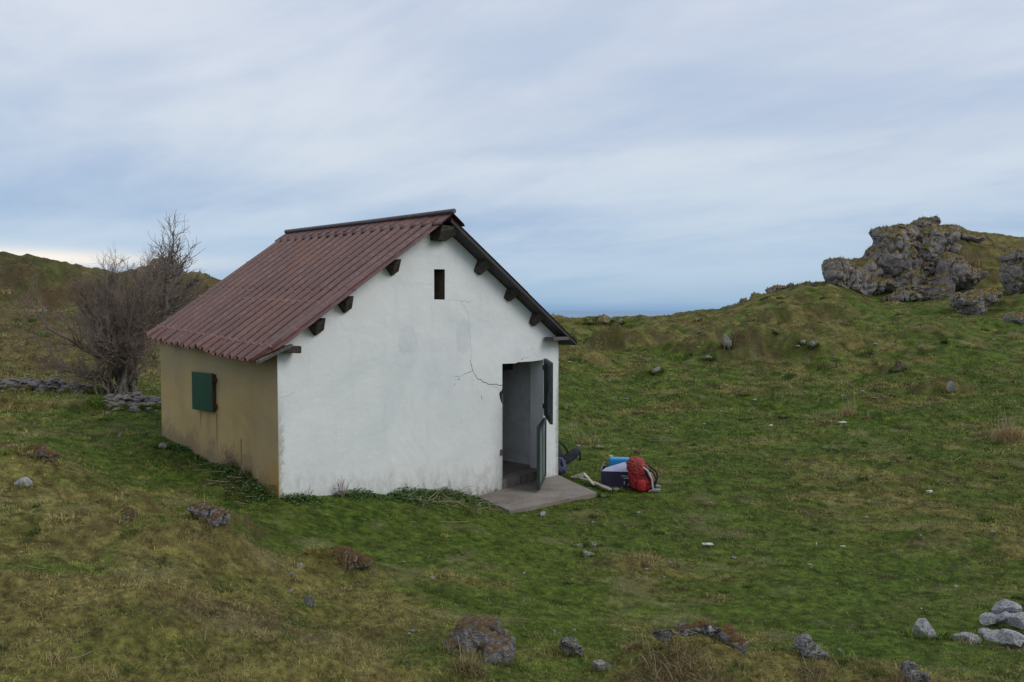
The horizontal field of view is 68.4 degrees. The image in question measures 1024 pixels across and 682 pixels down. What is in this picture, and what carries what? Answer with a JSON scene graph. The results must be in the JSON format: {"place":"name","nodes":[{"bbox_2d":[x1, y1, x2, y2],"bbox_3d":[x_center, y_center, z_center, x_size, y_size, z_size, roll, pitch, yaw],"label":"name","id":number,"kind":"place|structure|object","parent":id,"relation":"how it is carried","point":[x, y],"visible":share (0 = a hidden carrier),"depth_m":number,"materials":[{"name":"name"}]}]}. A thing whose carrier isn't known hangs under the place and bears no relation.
{"place":"outdoors","nodes":[
{"label":"outdoors","id":0,"kind":"place"},
{"bbox_2d":[0,214,1023,681],"bbox_3d":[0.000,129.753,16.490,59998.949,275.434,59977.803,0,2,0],"label":"ground","id":1,"kind":"structure","parent":0,"point":[744,348],"depth_m":8.55,"materials":[{"name":"green plant"}]},
{"bbox_2d":[14,477,32,486],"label":"rock","id":2,"kind":"object","parent":1,"relation":"on","point":[26,480],"visible":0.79,"depth_m":7.17,"materials":[{"name":"stone"}]},
{"bbox_2d":[3,443,59,461],"bbox_3d":[-5.147,1.199,7.975,0.752,0.201,0.356,0,2,0],"label":"mossy rock","id":3,"kind":"object","parent":1,"relation":"on","point":[41,450],"visible":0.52,"depth_m":7.90,"materials":[{"name":"stone"}]},
{"bbox_2d":[19,306,47,312],"bbox_3d":[-20.972,-1.342,33.145,1.087,0.457,1.610,0,2,0],"label":"ledge","id":4,"kind":"object","parent":1,"relation":"on","point":[32,310],"visible":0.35,"depth_m":32.70,"materials":[{"name":"stone"}]},
{"bbox_2d":[0,374,92,393],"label":"drystone wall","id":5,"kind":"structure","parent":1,"relation":"on","point":[54,382],"depth_m":15.82,"materials":[{"name":"grey stone"}]},
{"bbox_2d":[29,306,160,394],"bbox_3d":[-8.536,0.183,15.916,2.390,2.097,3.290,0,2,0],"label":"bare shrub","id":6,"kind":"object","parent":1,"relation":"on","point":[118,370],"visible":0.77,"depth_m":15.42,"materials":[{"name":"brown plant"}]},
{"bbox_2d":[0,242,203,393],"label":"bare shrub","id":7,"kind":"object","parent":1,"relation":"on","point":[119,313],"visible":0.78,"depth_m":15.39,"materials":[{"name":"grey plant"}]},
{"bbox_2d":[119,507,138,520],"bbox_3d":[-2.991,1.366,5.869,0.149,0.149,0.112,-5,4,-27],"label":"rock","id":8,"kind":"object","parent":1,"relation":"on","point":[128,510],"visible":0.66,"depth_m":5.86,"materials":[{"name":"brown stone"}]},
{"bbox_2d":[99,391,160,414],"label":"drystone wall","id":9,"kind":"structure","parent":1,"relation":"on","point":[137,397],"depth_m":13.06,"materials":[{"name":"grey stone"}]},
{"bbox_2d":[112,512,156,523],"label":"dry grass tuft","id":10,"kind":"object","parent":1,"relation":"on","point":[142,516],"visible":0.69,"depth_m":5.89,"materials":[{"name":"brown plant"}]},
{"bbox_2d":[158,443,166,449],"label":"flat stone","id":11,"kind":"object","parent":1,"relation":"on","point":[162,445],"visible":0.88,"depth_m":10.08,"materials":[{"name":"grey stone"}]},
{"bbox_2d":[128,212,218,387],"bbox_3d":[-7.176,-0.827,16.139,2.282,3.938,1.621,0,2,0],"label":"bare tree","id":12,"kind":"object","parent":1,"relation":"on","point":[167,305],"visible":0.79,"depth_m":15.96,"materials":[{"name":"grey plant"}]},
{"bbox_2d":[135,258,211,276],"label":"rocky knob","id":13,"kind":"object","parent":1,"relation":"on","point":[153,263],"visible":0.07,"depth_m":50.09,"materials":[{"name":"stone"}]},
{"bbox_2d":[188,502,230,527],"bbox_3d":[-2.470,1.429,6.178,0.415,0.193,0.193,1,3,30],"label":"rock","id":14,"kind":"object","parent":1,"relation":"on","point":[217,516],"visible":0.91,"depth_m":6.11,"materials":[{"name":"stone"}]},
{"bbox_2d":[192,525,235,551],"bbox_3d":[-2.323,1.550,5.864,0.330,0.231,0.320,-1,3,-28],"label":"dry grass tuft","id":15,"kind":"object","parent":1,"relation":"on","point":[220,540],"visible":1,"depth_m":5.86,"materials":[{"name":"plant"}]},
{"bbox_2d":[216,443,238,470],"bbox_3d":[-3.487,1.428,9.294,0.328,0.395,0.305,0,2,0],"label":"dead weed","id":16,"kind":"object","parent":1,"relation":"on","point":[227,460],"visible":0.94,"depth_m":9.32,"materials":[{"name":"brown plant"}]},
{"bbox_2d":[231,455,253,480],"bbox_3d":[-3.216,1.506,9.154,0.356,0.385,0.356,1,3,21],"label":"dry grass tuft","id":17,"kind":"object","parent":1,"relation":"on","point":[246,474],"visible":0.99,"depth_m":9.13,"materials":[{"name":"plant"}]},
{"bbox_2d":[304,596,315,606],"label":"rock","id":18,"kind":"object","parent":1,"relation":"on","point":[309,600],"visible":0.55,"depth_m":5.36,"materials":[{"name":"stone"}]},
{"bbox_2d":[305,545,371,569],"bbox_3d":[-1.519,1.894,6.550,0.583,0.215,0.272,1,3,20],"label":"mossy rock","id":19,"kind":"object","parent":1,"relation":"on","point":[356,558],"visible":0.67,"depth_m":6.49,"materials":[{"name":"brown stone"}]},
{"bbox_2d":[333,479,350,496],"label":"dead weed","id":20,"kind":"object","parent":1,"relation":"on","point":[334,488],"visible":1,"depth_m":9.31,"materials":[{"name":"plant"}]},
{"bbox_2d":[166,443,520,518],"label":"weeds","id":21,"kind":"object","parent":1,"relation":"on","point":[416,495],"visible":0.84,"depth_m":9.49,"materials":[{"name":"green plant"}]},
{"bbox_2d":[145,209,577,497],"bbox_3d":[-2.199,0.494,11.724,4.725,4.738,5.862,2,3,41],"label":"stone hut","id":22,"kind":"object","parent":1,"relation":"on","point":[385,355],"visible":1,"depth_m":10.29,"materials":[{"name":"white paint"}]},
{"bbox_2d":[537,417,546,490],"bbox_3d":[0.472,1.765,11.937,0.048,0.970,1.040,0,2,8],"label":"door","id":23,"kind":"structure","parent":22,"relation":"in","point":[542,427],"depth_m":11.84,"materials":[{"name":"green metal"}]},
{"bbox_2d":[542,358,552,424],"bbox_3d":[0.572,0.775,11.876,0.071,0.935,1.105,0,2,-4],"label":"door","id":24,"kind":"structure","parent":22,"relation":"in","point":[547,405],"depth_m":11.78,"materials":[{"name":"green metal"}]},
{"bbox_2d":[388,654,418,668],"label":"dry grass tuft","id":25,"kind":"object","parent":1,"relation":"on","point":[401,660],"visible":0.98,"depth_m":4.11,"materials":[{"name":"green plant"}]},
{"bbox_2d":[438,629,494,681],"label":"dry grass tuft","id":26,"kind":"object","parent":1,"relation":"on","point":[471,667],"visible":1,"depth_m":4.14,"materials":[{"name":"beige plant"}]},
{"bbox_2d":[441,615,515,666],"bbox_3d":[-0.208,1.847,4.575,0.463,0.338,0.376,0,2,0],"label":"boulder","id":27,"kind":"object","parent":1,"relation":"on","point":[497,640],"visible":0.71,"depth_m":4.49,"materials":[{"name":"stone"}]},
{"bbox_2d":[20,331,1019,651],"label":"stone chips","id":28,"kind":"object","parent":1,"relation":"on","point":[638,511],"visible":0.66,"depth_m":9.71,"materials":[{"name":"grey stone"}]},
{"bbox_2d":[27,391,1013,664],"bbox_3d":[2.546,1.604,13.108,10.242,1.424,21.186,2,3,34],"label":"straw","id":29,"kind":"object","parent":1,"relation":"on","point":[495,509],"visible":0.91,"depth_m":10.04,"materials":[{"name":"plant"}]},
{"bbox_2d":[478,475,596,513],"bbox_3d":[0.474,2.391,11.511,1.180,0.174,2.193,2,3,41],"label":"doorstep slab","id":30,"kind":"structure","parent":1,"relation":"on","point":[555,490],"depth_m":11.36,"materials":[{"name":"concrete"}]},
{"bbox_2d":[558,441,580,474],"bbox_3d":[0.878,1.998,13.071,0.639,0.629,0.364,-1,3,-18],"label":"blue backpack","id":31,"kind":"object","parent":1,"relation":"on","point":[568,457],"visible":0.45,"depth_m":12.99,"materials":[{"name":"fabric"}]},
{"bbox_2d":[560,635,581,655],"bbox_3d":[0.374,2.010,4.921,0.170,0.156,0.079,0,2,0],"label":"rock","id":32,"kind":"object","parent":1,"relation":"on","point":[570,644],"visible":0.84,"depth_m":4.91,"materials":[{"name":"stone"}]},
{"bbox_2d":[570,473,584,478],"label":"flat stone","id":33,"kind":"object","parent":1,"relation":"on","point":[579,474],"visible":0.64,"depth_m":12.71,"materials":[{"name":"grey stone"}]},
{"bbox_2d":[569,423,601,444],"bbox_3d":[1.544,1.903,15.852,0.878,0.589,0.729,0,2,0],"label":"dry grass tuft","id":34,"kind":"object","parent":1,"relation":"on","point":[586,440],"visible":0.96,"depth_m":15.89,"materials":[{"name":"beige plant"}]},
{"bbox_2d":[583,472,594,485],"bbox_3d":[1.250,2.243,12.238,0.055,0.162,0.300,-1,3,-31],"label":"broken board","id":35,"kind":"object","parent":1,"relation":"on","point":[588,478],"visible":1,"depth_m":12.22,"materials":[{"name":"brown wood"}]},
{"bbox_2d":[582,550,599,556],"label":"flat stone","id":36,"kind":"object","parent":1,"relation":"on","point":[588,554],"visible":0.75,"depth_m":8.47,"materials":[{"name":"grey stone"}]},
{"bbox_2d":[593,481,611,489],"bbox_3d":[1.422,2.308,12.031,0.102,0.036,0.539,-1,3,-26],"label":"broken board","id":37,"kind":"object","parent":1,"relation":"on","point":[602,485],"visible":1,"depth_m":11.96,"materials":[{"name":"beige wood"}]},
{"bbox_2d":[592,660,612,670],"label":"stone","id":38,"kind":"object","parent":1,"relation":"on","point":[599,664],"visible":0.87,"depth_m":4.42,"materials":[{"name":"grey stone"}]},
{"bbox_2d":[596,314,610,322],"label":"rock","id":39,"kind":"object","parent":1,"relation":"on","point":[605,318],"visible":0.75,"depth_m":44.64,"materials":[{"name":"stone"}]},
{"bbox_2d":[601,457,631,487],"bbox_3d":[1.758,2.130,12.358,0.581,0.450,0.432,0,2,8],"label":"cardboard box","id":40,"kind":"object","parent":1,"relation":"on","point":[616,475],"visible":0.58,"depth_m":12.17,"materials":[{"name":"cardboard"}]},
{"bbox_2d":[609,455,628,466],"bbox_3d":[1.778,2.018,12.475,0.340,0.248,0.156,0,2,6],"label":"blue canister","id":41,"kind":"object","parent":40,"relation":"in","point":[615,461],"visible":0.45,"depth_m":12.41,"materials":[{"name":"plastic"}]},
{"bbox_2d":[621,630,651,651],"bbox_3d":[0.762,1.816,4.579,0.258,0.201,0.209,1,3,23],"label":"dry grass tuft","id":42,"kind":"object","parent":1,"relation":"on","point":[639,644],"visible":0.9,"depth_m":4.56,"materials":[{"name":"plant"}]},
{"bbox_2d":[626,456,660,491],"bbox_3d":[2.084,2.124,11.961,0.545,0.572,0.363,1,2,12],"label":"red backpack","id":43,"kind":"object","parent":1,"relation":"on","point":[640,475],"visible":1,"depth_m":11.87,"materials":[{"name":"fabric"}]},
{"bbox_2d":[620,536,667,566],"bbox_3d":[1.428,2.275,8.168,0.536,0.291,0.507,-2,3,-38],"label":"dry grass tuft","id":44,"kind":"object","parent":1,"relation":"on","point":[646,557],"visible":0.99,"depth_m":8.15,"materials":[{"name":"beige plant"}]},
{"bbox_2d":[651,366,660,373],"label":"rock","id":45,"kind":"object","parent":1,"relation":"on","point":[656,369],"visible":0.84,"depth_m":26.56,"materials":[{"name":"stone"}]},
{"bbox_2d":[627,639,719,681],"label":"dry grass tuft","id":46,"kind":"object","parent":1,"relation":"on","point":[687,662],"visible":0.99,"depth_m":4.22,"materials":[{"name":"brown plant"}]},
{"bbox_2d":[662,557,688,569],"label":"dry grass tuft","id":47,"kind":"object","parent":1,"relation":"on","point":[672,565],"visible":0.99,"depth_m":8.07,"materials":[{"name":"green plant"}]},
{"bbox_2d":[652,621,748,653],"bbox_3d":[1.108,1.768,4.468,0.563,0.187,0.159,0,2,0],"label":"rock ledge","id":48,"kind":"object","parent":1,"relation":"on","point":[725,631],"visible":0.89,"depth_m":4.46,"materials":[{"name":"stone"}]},
{"bbox_2d":[707,330,738,353],"bbox_3d":[8.559,-0.022,30.053,1.469,1.102,1.195,-1,3,-21],"label":"dry grass tuft","id":49,"kind":"object","parent":1,"relation":"on","point":[721,342],"visible":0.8,"depth_m":29.96,"materials":[{"name":"beige plant"}]},
{"bbox_2d":[722,334,731,348],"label":"rock","id":50,"kind":"object","parent":1,"relation":"on","point":[728,343],"visible":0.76,"depth_m":29.80,"materials":[{"name":"stone"}]},
{"bbox_2d":[729,281,817,305],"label":"rock rib","id":51,"kind":"object","parent":1,"relation":"on","point":[767,290],"visible":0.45,"depth_m":53.70,"materials":[{"name":"stone"}]},
{"bbox_2d":[792,633,828,659],"bbox_3d":[1.763,1.815,4.450,0.203,0.155,0.105,1,3,28],"label":"rock","id":52,"kind":"object","parent":1,"relation":"on","point":[803,643],"visible":0.91,"depth_m":4.43,"materials":[{"name":"stone"}]},
{"bbox_2d":[778,650,846,681],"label":"dry grass tuft","id":53,"kind":"object","parent":1,"relation":"on","point":[813,674],"visible":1,"depth_m":4.25,"materials":[{"name":"brown plant"}]},
{"bbox_2d":[836,395,858,416],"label":"dry grass tuft","id":54,"kind":"object","parent":1,"relation":"on","point":[847,410],"visible":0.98,"depth_m":18.26,"materials":[{"name":"beige plant"}]},
{"bbox_2d":[871,646,912,681],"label":"dry grass tuft","id":55,"kind":"object","parent":1,"relation":"on","point":[894,679],"visible":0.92,"depth_m":4.00,"materials":[{"name":"plant"}]},
{"bbox_2d":[892,360,905,371],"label":"rock","id":56,"kind":"object","parent":1,"relation":"on","point":[898,364],"visible":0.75,"depth_m":24.77,"materials":[{"name":"grey stone"}]},
{"bbox_2d":[821,216,988,304],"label":"crag","id":57,"kind":"structure","parent":1,"relation":"on","point":[892,259],"depth_m":53.51,"materials":[{"name":"stone"}]},
{"bbox_2d":[900,660,930,681],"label":"rock","id":58,"kind":"object","parent":1,"relation":"on","point":[918,675],"visible":0.84,"depth_m":3.99,"materials":[{"name":"stone"}]},
{"bbox_2d":[912,618,939,638],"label":"stone block","id":59,"kind":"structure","parent":1,"relation":"on","point":[923,623],"depth_m":5.45,"materials":[{"name":"grey stone"}]},
{"bbox_2d":[945,381,957,391],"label":"rock","id":60,"kind":"object","parent":1,"relation":"on","point":[950,385],"visible":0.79,"depth_m":20.02,"materials":[{"name":"stone"}]},
{"bbox_2d":[949,632,981,643],"bbox_3d":[3.293,2.154,5.450,0.212,0.087,0.191,6,-5,-13],"label":"flat stone","id":61,"kind":"object","parent":1,"relation":"on","point":[966,636],"visible":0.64,"depth_m":5.40,"materials":[{"name":"grey stone"}]},
{"bbox_2d":[959,251,988,268],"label":"dry grass tuft","id":62,"kind":"object","parent":1,"relation":"on","point":[971,262],"visible":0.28,"depth_m":56.03,"materials":[{"name":"beige plant"}]},
{"bbox_2d":[949,288,1002,314],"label":"boulder","id":63,"kind":"object","parent":1,"relation":"on","point":[960,302],"visible":0.81,"depth_m":40.43,"materials":[{"name":"stone"}]},
{"bbox_2d":[978,628,990,635],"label":"heap stone","id":64,"kind":"object","parent":1,"relation":"on","point":[982,631],"visible":0.59,"depth_m":5.51,"materials":[{"name":"grey stone"}]},
{"bbox_2d":[979,614,996,625],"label":"heap stone","id":65,"kind":"object","parent":1,"relation":"on","point":[987,619],"visible":1,"depth_m":5.64,"materials":[{"name":"grey stone"}]},
{"bbox_2d":[983,629,998,641],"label":"heap stone","id":66,"kind":"object","parent":1,"relation":"on","point":[991,633],"visible":0.6,"depth_m":5.42,"materials":[{"name":"grey stone"}]},
{"bbox_2d":[996,611,1008,623],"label":"heap stone","id":67,"kind":"object","parent":1,"relation":"on","point":[1001,618],"visible":0.7,"depth_m":5.65,"materials":[{"name":"grey stone"}]},
{"bbox_2d":[988,407,1023,442],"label":"dry grass tuft","id":68,"kind":"object","parent":1,"relation":"on","point":[1008,434],"visible":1,"depth_m":14.62,"materials":[{"name":"beige plant"}]},
{"bbox_2d":[992,599,1022,613],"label":"heap stone","id":69,"kind":"object","parent":1,"relation":"on","point":[1002,606],"visible":0.74,"depth_m":5.87,"materials":[{"name":"grey stone"}]},
{"bbox_2d":[997,629,1023,648],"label":"heap stone","id":70,"kind":"object","parent":1,"relation":"on","point":[1009,638],"visible":0.99,"depth_m":5.18,"materials":[{"name":"grey stone"}]},
{"bbox_2d":[999,245,1023,294],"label":"crag","id":71,"kind":"structure","parent":1,"relation":"on","point":[1009,274],"depth_m":48.23,"materials":[{"name":"stone"}]},
{"bbox_2d":[1003,309,1023,323],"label":"boulder","id":72,"kind":"object","parent":1,"relation":"on","point":[1011,317],"visible":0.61,"depth_m":36.34,"materials":[{"name":"stone"}]},
{"bbox_2d":[1007,613,1023,629],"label":"heap stone","id":73,"kind":"object","parent":1,"relation":"on","point":[1015,620],"visible":1,"depth_m":5.52,"materials":[{"name":"grey stone"}]},
{"bbox_2d":[1008,329,1023,338],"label":"dry grass tuft","id":74,"kind":"object","parent":1,"relation":"on","point":[1016,335],"visible":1,"depth_m":32.47,"materials":[{"name":"beige plant"}]},
{"bbox_2d":[0,0,1023,310],"label":"sky","id":75,"kind":"structure","parent":0,"point":[608,155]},
{"bbox_2d":[547,311,686,317],"bbox_3d":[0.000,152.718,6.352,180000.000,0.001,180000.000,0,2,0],"label":"sea","id":76,"kind":"structure","parent":0,"point":[576,314],"depth_m":29973.72,"materials":[{"name":"blue liquid"}]}
]}

